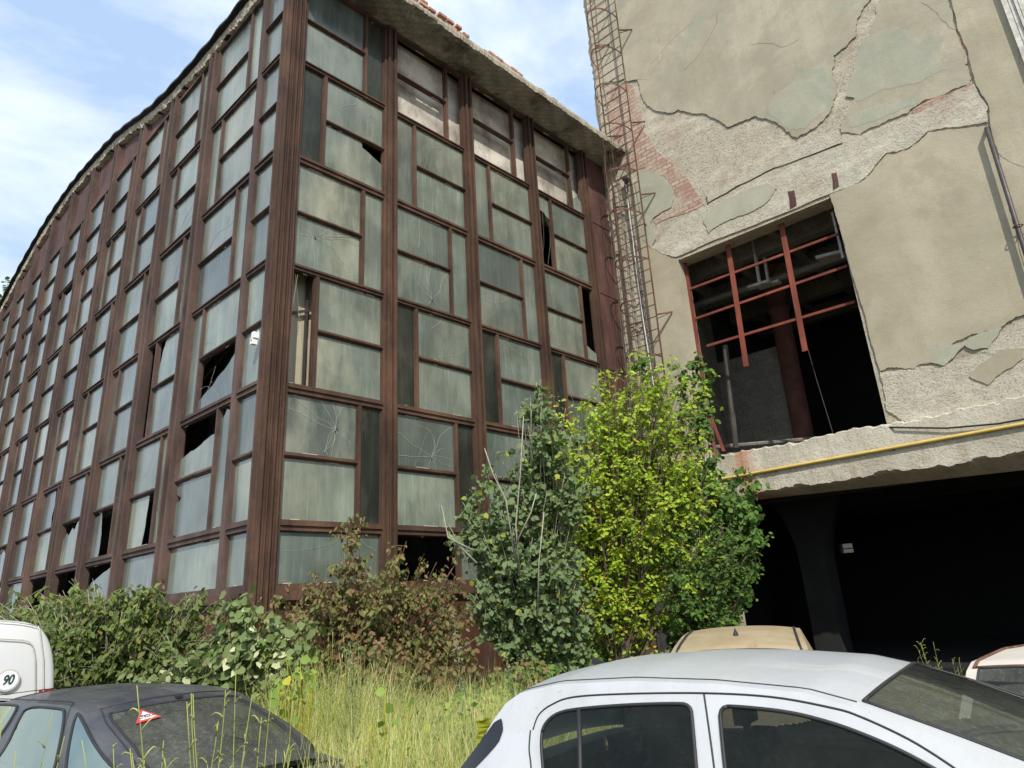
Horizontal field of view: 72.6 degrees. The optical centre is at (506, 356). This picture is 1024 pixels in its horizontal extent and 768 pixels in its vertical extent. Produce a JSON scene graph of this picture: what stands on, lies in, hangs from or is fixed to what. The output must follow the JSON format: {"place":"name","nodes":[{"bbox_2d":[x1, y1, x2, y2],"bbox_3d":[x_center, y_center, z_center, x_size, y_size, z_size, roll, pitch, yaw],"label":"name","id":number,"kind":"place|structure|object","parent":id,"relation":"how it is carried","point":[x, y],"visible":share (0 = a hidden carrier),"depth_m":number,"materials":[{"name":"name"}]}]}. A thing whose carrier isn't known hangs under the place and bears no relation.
{"place":"outdoors","nodes":[
{"label":"outdoors","id":0,"kind":"place"},
{"bbox_2d":[0,0,602,295],"label":"sky","id":1,"kind":"structure","parent":0,"point":[73,73],"materials":[{"name":"blue"}]},
{"bbox_3d":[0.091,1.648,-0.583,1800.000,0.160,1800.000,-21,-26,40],"label":"ground","id":2,"kind":"structure","parent":0,"visible":0},
{"bbox_2d":[0,620,53,702],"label":"white van","id":3,"kind":"object","parent":2,"relation":"on","point":[26,660],"visible":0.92,"depth_m":7.27,"materials":[{"name":"paint"}]},
{"bbox_2d":[0,578,220,689],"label":"tangled shrub","id":4,"kind":"object","parent":2,"relation":"on","point":[103,640],"visible":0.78,"depth_m":8.40,"materials":[{"name":"green plant"}]},
{"bbox_2d":[82,721,244,767],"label":"weed stalk","id":5,"kind":"object","parent":2,"relation":"on","point":[216,730],"visible":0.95,"depth_m":2.51,"materials":[{"name":"green plant"}]},
{"bbox_2d":[0,681,342,767],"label":"black hatchback","id":6,"kind":"object","parent":2,"relation":"on","point":[99,721],"visible":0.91,"depth_m":4.26,"materials":[{"name":"paint"}]},
{"bbox_2d":[121,685,288,767],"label":"weed stalk","id":7,"kind":"object","parent":2,"relation":"on","point":[222,736],"visible":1,"depth_m":2.40,"materials":[{"name":"green plant"}]},
{"bbox_2d":[117,583,328,718],"bbox_3d":[-3.075,3.564,7.513,2.310,2.119,1.155,-1,-20,-5],"label":"knotweed","id":8,"kind":"object","parent":2,"relation":"on","point":[242,649],"visible":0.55,"depth_m":7.44,"materials":[{"name":"green plant"}]},
{"bbox_2d":[199,579,320,684],"bbox_3d":[-3.363,4.170,9.325,1.864,2.213,1.243,-8,-20,12],"label":"dull bush","id":9,"kind":"object","parent":2,"relation":"on","point":[302,601],"visible":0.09,"depth_m":9.37,"materials":[{"name":"green plant"}]},
{"bbox_2d":[186,673,356,767],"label":"weed stalk","id":10,"kind":"object","parent":2,"relation":"on","point":[195,739],"visible":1,"depth_m":2.41,"materials":[{"name":"green plant"}]},
{"bbox_2d":[199,694,363,767],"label":"weed stalk","id":11,"kind":"object","parent":2,"relation":"on","point":[290,750],"visible":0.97,"depth_m":2.70,"materials":[{"name":"green plant"}]},
{"bbox_2d":[256,656,317,735],"bbox_3d":[-1.511,2.885,4.864,0.677,1.467,0.399,-13,-22,27],"label":"mallow","id":12,"kind":"object","parent":2,"relation":"on","point":[283,713],"visible":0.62,"depth_m":4.93,"materials":[{"name":"green plant"}]},
{"bbox_2d":[280,655,345,751],"bbox_3d":[-1.421,2.941,5.040,0.458,1.467,0.461,3,-20,-18],"label":"mallow","id":13,"kind":"object","parent":2,"relation":"on","point":[308,674],"visible":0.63,"depth_m":5.13,"materials":[{"name":"green plant"}]},
{"bbox_2d":[287,632,354,751],"bbox_3d":[-1.607,3.279,6.144,0.512,1.584,0.536,-15,-23,30],"label":"weed stalk","id":14,"kind":"object","parent":2,"relation":"on","point":[332,645],"visible":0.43,"depth_m":6.20,"materials":[{"name":"green plant"}]},
{"bbox_2d":[0,0,658,709],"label":"glass hall","id":15,"kind":"structure","parent":2,"relation":"on","point":[382,226],"depth_m":14.60,"materials":[{"name":"metal"}]},
{"bbox_2d":[0,506,14,583],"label":"window","id":16,"kind":"structure","parent":15,"relation":"in","point":[7,516],"depth_m":20.99,"materials":[{"name":"grey glass"}]},
{"bbox_2d":[0,343,15,402],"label":"window","id":17,"kind":"structure","parent":15,"relation":"in","point":[4,381],"depth_m":26.11,"materials":[{"name":"grey glass"}]},
{"bbox_2d":[0,384,21,453],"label":"window","id":18,"kind":"structure","parent":15,"relation":"in","point":[14,396],"depth_m":23.96,"materials":[{"name":"grey glass"}]},
{"bbox_2d":[2,578,22,617],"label":"window","id":19,"kind":"structure","parent":15,"relation":"in","point":[15,585],"depth_m":19.08,"materials":[{"name":"grey glass"}]},
{"bbox_2d":[2,434,27,511],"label":"window","id":20,"kind":"structure","parent":15,"relation":"in","point":[20,446],"depth_m":21.72,"materials":[{"name":"grey glass"}]},
{"bbox_2d":[6,290,25,352],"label":"window","id":21,"kind":"structure","parent":15,"relation":"in","point":[20,302],"depth_m":26.89,"materials":[{"name":"grey glass"}]},
{"bbox_2d":[10,324,32,393],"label":"window","id":22,"kind":"structure","parent":15,"relation":"in","point":[25,338],"depth_m":24.66,"materials":[{"name":"grey glass"}]},
{"bbox_2d":[7,495,36,581],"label":"window","id":23,"kind":"structure","parent":15,"relation":"in","point":[16,571],"depth_m":19.56,"materials":[{"name":"grey glass"}]},
{"bbox_2d":[15,366,40,442],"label":"window","id":24,"kind":"structure","parent":15,"relation":"in","point":[32,381],"depth_m":22.49,"materials":[{"name":"grey glass"}]},
{"bbox_2d":[21,269,42,335],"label":"window","id":25,"kind":"structure","parent":15,"relation":"in","point":[35,286],"depth_m":25.43,"materials":[{"name":"grey glass"}]},
{"bbox_2d":[21,418,49,502],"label":"window","id":26,"kind":"structure","parent":15,"relation":"in","point":[40,433],"depth_m":20.25,"materials":[{"name":"grey glass"}]},
{"bbox_2d":[27,304,51,377],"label":"window","id":27,"kind":"structure","parent":15,"relation":"in","point":[41,331],"depth_m":23.19,"materials":[{"name":"grey glass"}]},
{"bbox_2d":[28,483,60,576],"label":"window","id":28,"kind":"structure","parent":15,"relation":"in","point":[44,535],"depth_m":18.09,"materials":[{"name":"grey glass"}]},
{"bbox_2d":[34,347,61,428],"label":"window","id":29,"kind":"structure","parent":15,"relation":"in","point":[52,364],"depth_m":21.02,"materials":[{"name":"grey glass"}]},
{"bbox_2d":[38,244,62,316],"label":"window","id":30,"kind":"structure","parent":15,"relation":"in","point":[53,265],"depth_m":23.96,"materials":[{"name":"grey glass"}]},
{"bbox_2d":[43,400,74,491],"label":"window","id":31,"kind":"structure","parent":15,"relation":"in","point":[58,450],"depth_m":18.78,"materials":[{"name":"grey glass"}]},
{"bbox_2d":[46,281,72,359],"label":"window","id":32,"kind":"structure","parent":15,"relation":"in","point":[59,324],"depth_m":21.71,"materials":[{"name":"grey glass"}]},
{"bbox_2d":[50,566,75,608],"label":"window","id":33,"kind":"structure","parent":15,"relation":"in","point":[57,573],"depth_m":16.46,"materials":[{"name":"brown glass"}]},
{"bbox_2d":[58,218,83,295],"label":"window","id":34,"kind":"structure","parent":15,"relation":"in","point":[73,243],"depth_m":22.48,"materials":[{"name":"grey glass"}]},
{"bbox_2d":[56,324,86,412],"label":"window","id":35,"kind":"structure","parent":15,"relation":"in","point":[73,356],"depth_m":19.55,"materials":[{"name":"grey glass"}]},
{"bbox_2d":[54,468,90,570],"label":"window","id":36,"kind":"structure","parent":15,"relation":"in","point":[68,548],"depth_m":16.60,"materials":[{"name":"grey glass"}]},
{"bbox_2d":[68,254,97,339],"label":"window","id":37,"kind":"structure","parent":15,"relation":"in","point":[86,279],"depth_m":20.25,"materials":[{"name":"grey glass"}]},
{"bbox_2d":[68,379,103,478],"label":"window","id":38,"kind":"structure","parent":15,"relation":"in","point":[91,399],"depth_m":17.31,"materials":[{"name":"grey glass"}]},
{"bbox_2d":[80,187,108,271],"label":"window","id":39,"kind":"structure","parent":15,"relation":"in","point":[91,249],"depth_m":21.02,"materials":[{"name":"grey glass"}]},
{"bbox_2d":[81,557,111,605],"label":"window","id":40,"kind":"structure","parent":15,"relation":"in","point":[103,579],"depth_m":14.53,"materials":[{"name":"grey glass"}]},
{"bbox_2d":[82,297,115,393],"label":"window","id":41,"kind":"structure","parent":15,"relation":"in","point":[102,324],"depth_m":18.07,"materials":[{"name":"grey glass"}]},
{"bbox_2d":[85,451,125,562],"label":"window","id":42,"kind":"structure","parent":15,"relation":"in","point":[110,472],"depth_m":15.20,"materials":[{"name":"grey glass"}]},
{"bbox_2d":[94,222,126,316],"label":"window","id":43,"kind":"structure","parent":15,"relation":"in","point":[107,291],"depth_m":18.78,"materials":[{"name":"grey glass"}]},
{"bbox_2d":[99,354,137,463],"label":"window","id":44,"kind":"structure","parent":15,"relation":"in","point":[115,435],"depth_m":15.83,"materials":[{"name":"grey glass"}]},
{"bbox_2d":[105,153,136,243],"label":"window","id":45,"kind":"structure","parent":15,"relation":"in","point":[124,181],"depth_m":19.54,"materials":[{"name":"grey glass"}]},
{"bbox_2d":[112,266,149,371],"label":"window","id":46,"kind":"structure","parent":15,"relation":"in","point":[134,296],"depth_m":16.60,"materials":[{"name":"grey glass"}]},
{"bbox_2d":[117,547,154,603],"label":"window","id":47,"kind":"structure","parent":15,"relation":"in","point":[136,568],"depth_m":13.15,"materials":[{"name":"grey glass"}]},
{"bbox_2d":[124,185,160,288],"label":"window","id":48,"kind":"structure","parent":15,"relation":"in","point":[139,260],"depth_m":17.31,"materials":[{"name":"grey glass"}]},
{"bbox_2d":[121,429,167,554],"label":"window","id":49,"kind":"structure","parent":15,"relation":"in","point":[149,455],"depth_m":13.69,"materials":[{"name":"grey glass"}]},
{"bbox_2d":[135,112,169,211],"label":"window","id":50,"kind":"structure","parent":15,"relation":"in","point":[155,145],"depth_m":18.07,"materials":[{"name":"grey glass"}]},
{"bbox_2d":[135,324,179,444],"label":"window","id":51,"kind":"structure","parent":15,"relation":"in","point":[158,417],"depth_m":14.34,"materials":[{"name":"grey glass"}]},
{"bbox_2d":[148,228,190,345],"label":"window","id":52,"kind":"structure","parent":15,"relation":"in","point":[170,282],"depth_m":15.12,"materials":[{"name":"grey glass"}]},
{"bbox_2d":[159,143,199,256],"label":"window","id":53,"kind":"structure","parent":15,"relation":"in","point":[182,181],"depth_m":15.83,"materials":[{"name":"grey glass"}]},
{"bbox_2d":[169,65,208,173],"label":"window","id":54,"kind":"structure","parent":15,"relation":"in","point":[188,131],"depth_m":16.59,"materials":[{"name":"grey glass"}]},
{"bbox_2d":[160,531,220,601],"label":"window","id":55,"kind":"structure","parent":15,"relation":"in","point":[189,563],"depth_m":11.49,"materials":[{"name":"grey glass"}]},
{"bbox_2d":[166,397,231,543],"bbox_3d":[-5.236,1.989,11.980,2.122,2.189,0.145,-21,-26,40],"label":"window","id":56,"kind":"structure","parent":15,"relation":"in","point":[199,476],"depth_m":11.94,"materials":[{"name":"grey glass"}]},
{"bbox_2d":[180,278,241,422],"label":"window","id":57,"kind":"structure","parent":15,"relation":"in","point":[213,328],"depth_m":12.84,"materials":[{"name":"grey glass"}]},
{"bbox_2d":[191,174,249,314],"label":"window","id":58,"kind":"structure","parent":15,"relation":"in","point":[222,231],"depth_m":13.50,"materials":[{"name":"grey glass"}]},
{"bbox_2d":[201,79,257,216],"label":"window","id":59,"kind":"structure","parent":15,"relation":"in","point":[231,139],"depth_m":14.23,"materials":[{"name":"grey glass"}]},
{"bbox_2d":[219,525,249,595],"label":"window","id":60,"kind":"structure","parent":15,"relation":"in","point":[236,540],"depth_m":10.49,"materials":[{"name":"grey glass"}]},
{"bbox_2d":[211,0,263,128],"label":"window","id":61,"kind":"structure","parent":15,"relation":"in","point":[238,62],"depth_m":14.97,"materials":[{"name":"grey glass"}]},
{"bbox_2d":[224,384,258,529],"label":"window","id":62,"kind":"structure","parent":15,"relation":"in","point":[238,512],"depth_m":11.00,"materials":[{"name":"grey glass"}]},
{"bbox_2d":[235,260,267,394],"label":"window","id":63,"kind":"structure","parent":15,"relation":"in","point":[249,363],"depth_m":11.75,"materials":[{"name":"grey glass"}]},
{"bbox_2d":[245,151,274,274],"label":"window","id":64,"kind":"structure","parent":15,"relation":"in","point":[263,176],"depth_m":12.46,"materials":[{"name":"grey glass"}]},
{"bbox_2d":[254,54,281,168],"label":"window","id":65,"kind":"structure","parent":15,"relation":"in","point":[270,79],"depth_m":13.20,"materials":[{"name":"grey glass"}]},
{"bbox_2d":[261,0,285,74],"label":"window","id":66,"kind":"structure","parent":15,"relation":"in","point":[275,13],"depth_m":13.86,"materials":[{"name":"grey glass"}]},
{"bbox_2d":[274,525,383,591],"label":"window","id":67,"kind":"structure","parent":15,"relation":"in","point":[300,550],"depth_m":10.90,"materials":[{"name":"grey glass"}]},
{"bbox_2d":[278,387,383,528],"bbox_3d":[-2.857,1.719,11.589,0.145,2.189,1.952,-21,-26,40],"label":"window","id":68,"kind":"structure","parent":15,"relation":"in","point":[332,462],"depth_m":11.56,"materials":[{"name":"grey glass"}]},
{"bbox_2d":[286,265,384,404],"bbox_3d":[-2.972,-0.342,12.318,0.145,2.189,1.952,-21,-26,40],"label":"window","id":69,"kind":"structure","parent":15,"relation":"in","point":[347,352],"depth_m":12.43,"materials":[{"name":"grey glass"}]},
{"bbox_2d":[292,157,385,294],"bbox_3d":[-3.086,-2.404,13.047,0.145,2.189,1.952,-21,-26,40],"label":"window","id":70,"kind":"structure","parent":15,"relation":"in","point":[339,228],"depth_m":13.03,"materials":[{"name":"grey glass"}]},
{"bbox_2d":[298,62,385,195],"bbox_3d":[-3.200,-4.465,13.775,0.145,2.189,1.952,-21,-26,40],"label":"window","id":71,"kind":"structure","parent":15,"relation":"in","point":[336,119],"depth_m":13.75,"materials":[{"name":"grey glass"}]},
{"bbox_2d":[304,0,386,105],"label":"window","id":72,"kind":"structure","parent":15,"relation":"in","point":[343,41],"depth_m":14.53,"materials":[{"name":"grey glass"}]},
{"bbox_2d":[397,33,464,149],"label":"window","id":73,"kind":"structure","parent":15,"relation":"in","point":[445,68],"depth_m":16.27,"materials":[{"name":"brown glass"}]},
{"bbox_2d":[397,113,467,231],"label":"window","id":74,"kind":"structure","parent":15,"relation":"in","point":[431,169],"depth_m":15.32,"materials":[{"name":"grey glass"}]},
{"bbox_2d":[396,201,471,322],"bbox_3d":[-1.522,-1.947,14.583,0.145,2.189,2.015,-21,-26,40],"label":"window","id":75,"kind":"structure","parent":15,"relation":"in","point":[433,260],"depth_m":14.58,"materials":[{"name":"grey glass"}]},
{"bbox_2d":[396,299,475,422],"bbox_3d":[-1.408,0.114,13.854,0.145,2.189,2.015,-21,-26,40],"label":"window","id":76,"kind":"structure","parent":15,"relation":"in","point":[435,363],"depth_m":13.84,"materials":[{"name":"grey glass"}]},
{"bbox_2d":[396,408,478,532],"bbox_3d":[-1.293,2.175,13.126,0.145,2.189,2.015,-21,-26,40],"label":"window","id":77,"kind":"structure","parent":15,"relation":"in","point":[436,456],"depth_m":13.07,"materials":[{"name":"grey glass"}]},
{"bbox_2d":[396,530,481,587],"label":"window","id":78,"kind":"structure","parent":15,"relation":"in","point":[461,566],"depth_m":12.78,"materials":[{"name":"brown glass"}]},
{"bbox_2d":[471,81,530,185],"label":"window","id":79,"kind":"structure","parent":15,"relation":"in","point":[511,111],"depth_m":17.86,"materials":[{"name":"brown glass"}]},
{"bbox_2d":[474,155,535,261],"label":"window","id":80,"kind":"structure","parent":15,"relation":"in","point":[503,201],"depth_m":16.90,"materials":[{"name":"grey glass"}]},
{"bbox_2d":[478,237,541,345],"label":"window","id":81,"kind":"structure","parent":15,"relation":"in","point":[509,294],"depth_m":16.16,"materials":[{"name":"grey glass"}]},
{"bbox_2d":[482,327,546,435],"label":"window","id":82,"kind":"structure","parent":15,"relation":"in","point":[511,364],"depth_m":15.33,"materials":[{"name":"grey glass"}]},
{"bbox_2d":[486,425,554,524],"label":"window","id":83,"kind":"structure","parent":15,"relation":"in","point":[498,439],"depth_m":14.53,"materials":[{"name":"grey glass"}]},
{"bbox_2d":[533,121,584,215],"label":"window","id":84,"kind":"structure","parent":15,"relation":"in","point":[574,203],"depth_m":19.45,"materials":[{"name":"brown glass"}]},
{"bbox_2d":[538,191,592,287],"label":"window","id":85,"kind":"structure","parent":15,"relation":"in","point":[570,257],"depth_m":18.56,"materials":[{"name":"grey glass"}]},
{"bbox_2d":[544,266,600,364],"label":"window","id":86,"kind":"structure","parent":15,"relation":"in","point":[567,330],"depth_m":17.67,"materials":[{"name":"grey glass"}]},
{"bbox_2d":[551,349,606,445],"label":"window","id":87,"kind":"structure","parent":15,"relation":"in","point":[577,374],"depth_m":16.98,"materials":[{"name":"grey glass"}]},
{"bbox_2d":[319,660,354,767],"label":"weed stalk","id":88,"kind":"object","parent":2,"relation":"on","point":[348,707],"visible":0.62,"depth_m":5.29,"materials":[{"name":"green plant"}]},
{"bbox_2d":[289,513,483,712],"bbox_3d":[-1.465,3.441,8.671,2.487,2.957,2.049,-21,-26,40],"label":"brown shrub","id":89,"kind":"object","parent":2,"relation":"on","point":[348,620],"visible":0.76,"depth_m":8.52,"materials":[{"name":"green plant"}]},
{"bbox_2d":[365,687,413,767],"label":"mallow","id":90,"kind":"object","parent":2,"relation":"on","point":[388,706],"visible":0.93,"depth_m":4.38,"materials":[{"name":"green plant"}]},
{"bbox_2d":[55,613,733,718],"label":"undergrowth","id":91,"kind":"object","parent":2,"relation":"on","point":[604,656],"visible":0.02,"depth_m":10.27,"materials":[{"name":"green plant"}]},
{"bbox_2d":[228,646,578,767],"bbox_3d":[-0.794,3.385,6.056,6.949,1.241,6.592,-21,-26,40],"label":"dry grass","id":92,"kind":"structure","parent":2,"relation":"on","point":[454,758],"depth_m":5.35,"materials":[{"name":"plant"}]},
{"bbox_2d":[295,656,558,718],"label":"undergrowth","id":93,"kind":"object","parent":2,"relation":"on","point":[515,677],"visible":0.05,"depth_m":8.51,"materials":[{"name":"green plant"}]},
{"bbox_2d":[356,671,522,767],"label":"undergrowth","id":94,"kind":"object","parent":2,"relation":"on","point":[474,704],"visible":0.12,"depth_m":6.03,"materials":[{"name":"green plant"}]},
{"bbox_2d":[441,382,612,689],"bbox_3d":[0.353,2.884,10.171,2.412,4.819,2.208,-8,-20,13],"label":"poplar sapling","id":95,"kind":"object","parent":2,"relation":"on","point":[527,602],"visible":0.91,"depth_m":9.95,"materials":[{"name":"green plant"}]},
{"bbox_2d":[553,349,727,661],"bbox_3d":[2.246,2.840,12.071,3.433,5.982,2.294,-7,-20,10],"label":"young tree","id":96,"kind":"object","parent":2,"relation":"on","point":[618,535],"visible":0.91,"depth_m":11.97,"materials":[{"name":"green plant"}]},
{"bbox_2d":[629,351,769,649],"bbox_3d":[3.891,3.000,13.922,2.371,6.731,2.441,5,-21,-22],"label":"ivy","id":97,"kind":"object","parent":2,"relation":"on","point":[743,513],"visible":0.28,"depth_m":13.85,"materials":[{"name":"green plant"}]},
{"bbox_2d":[642,479,773,643],"bbox_3d":[3.454,3.706,11.768,2.255,4.035,1.937,-21,-26,40],"label":"leafy tree","id":98,"kind":"object","parent":2,"relation":"on","point":[709,612],"visible":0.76,"depth_m":11.67,"materials":[{"name":"green plant"}]},
{"bbox_2d":[671,626,812,652],"bbox_3d":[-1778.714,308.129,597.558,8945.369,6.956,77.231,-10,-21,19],"label":"gold saloon","id":99,"kind":"object","parent":2,"relation":"on","point":[758,637],"visible":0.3,"depth_m":6.34,"materials":[{"name":"paint"}]},
{"bbox_2d":[461,649,1023,767],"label":"white hatchback","id":100,"kind":"object","parent":2,"relation":"on","point":[755,708],"visible":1,"depth_m":2.91,"materials":[{"name":"paint"}]},
{"bbox_2d":[583,0,1023,674],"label":"factory tower","id":101,"kind":"structure","parent":2,"relation":"on","point":[837,258],"depth_m":17.19,"materials":[{"name":"paint"}]},
{"bbox_2d":[585,0,677,466],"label":"caged ladder","id":102,"kind":"object","parent":101,"relation":"attached to","point":[599,46],"visible":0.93,"depth_m":19.46,"materials":[{"name":"metal"}]},
{"bbox_2d":[613,182,657,487],"bbox_3d":[3.489,-0.070,18.673,0.240,10.700,0.234,-21,-26,40],"label":"chimney duct","id":103,"kind":"object","parent":101,"relation":"attached to","point":[626,250],"visible":0.39,"depth_m":19.34,"materials":[{"name":"metal"}]},
{"bbox_2d":[622,175,667,485],"bbox_3d":[3.703,-0.920,18.648,0.184,9.262,0.320,0,-20,-8],"label":"vent pipe","id":104,"kind":"object","parent":101,"relation":"attached to","point":[625,180],"visible":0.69,"depth_m":19.09,"materials":[{"name":"metal"}]},
{"bbox_2d":[716,422,1023,480],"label":"gas pipe","id":105,"kind":"object","parent":101,"relation":"attached to","point":[893,448],"visible":0.86,"depth_m":13.74,"materials":[{"name":"metal"}]},
{"bbox_2d":[875,418,1023,428],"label":"black cable","id":106,"kind":"object","parent":101,"relation":"attached to","point":[959,426],"visible":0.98,"depth_m":12.94,"materials":[{"name":"black rubber"}]},
{"bbox_2d":[984,126,1023,255],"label":"drainpipe","id":107,"kind":"object","parent":101,"relation":"attached to","point":[1017,226],"visible":1,"depth_m":13.29,"materials":[{"name":"metal"}]},
{"bbox_2d":[960,644,1023,718],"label":"pale small car","id":108,"kind":"object","parent":2,"relation":"on","point":[1003,667],"visible":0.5,"depth_m":4.75,"materials":[{"name":"white paint"}]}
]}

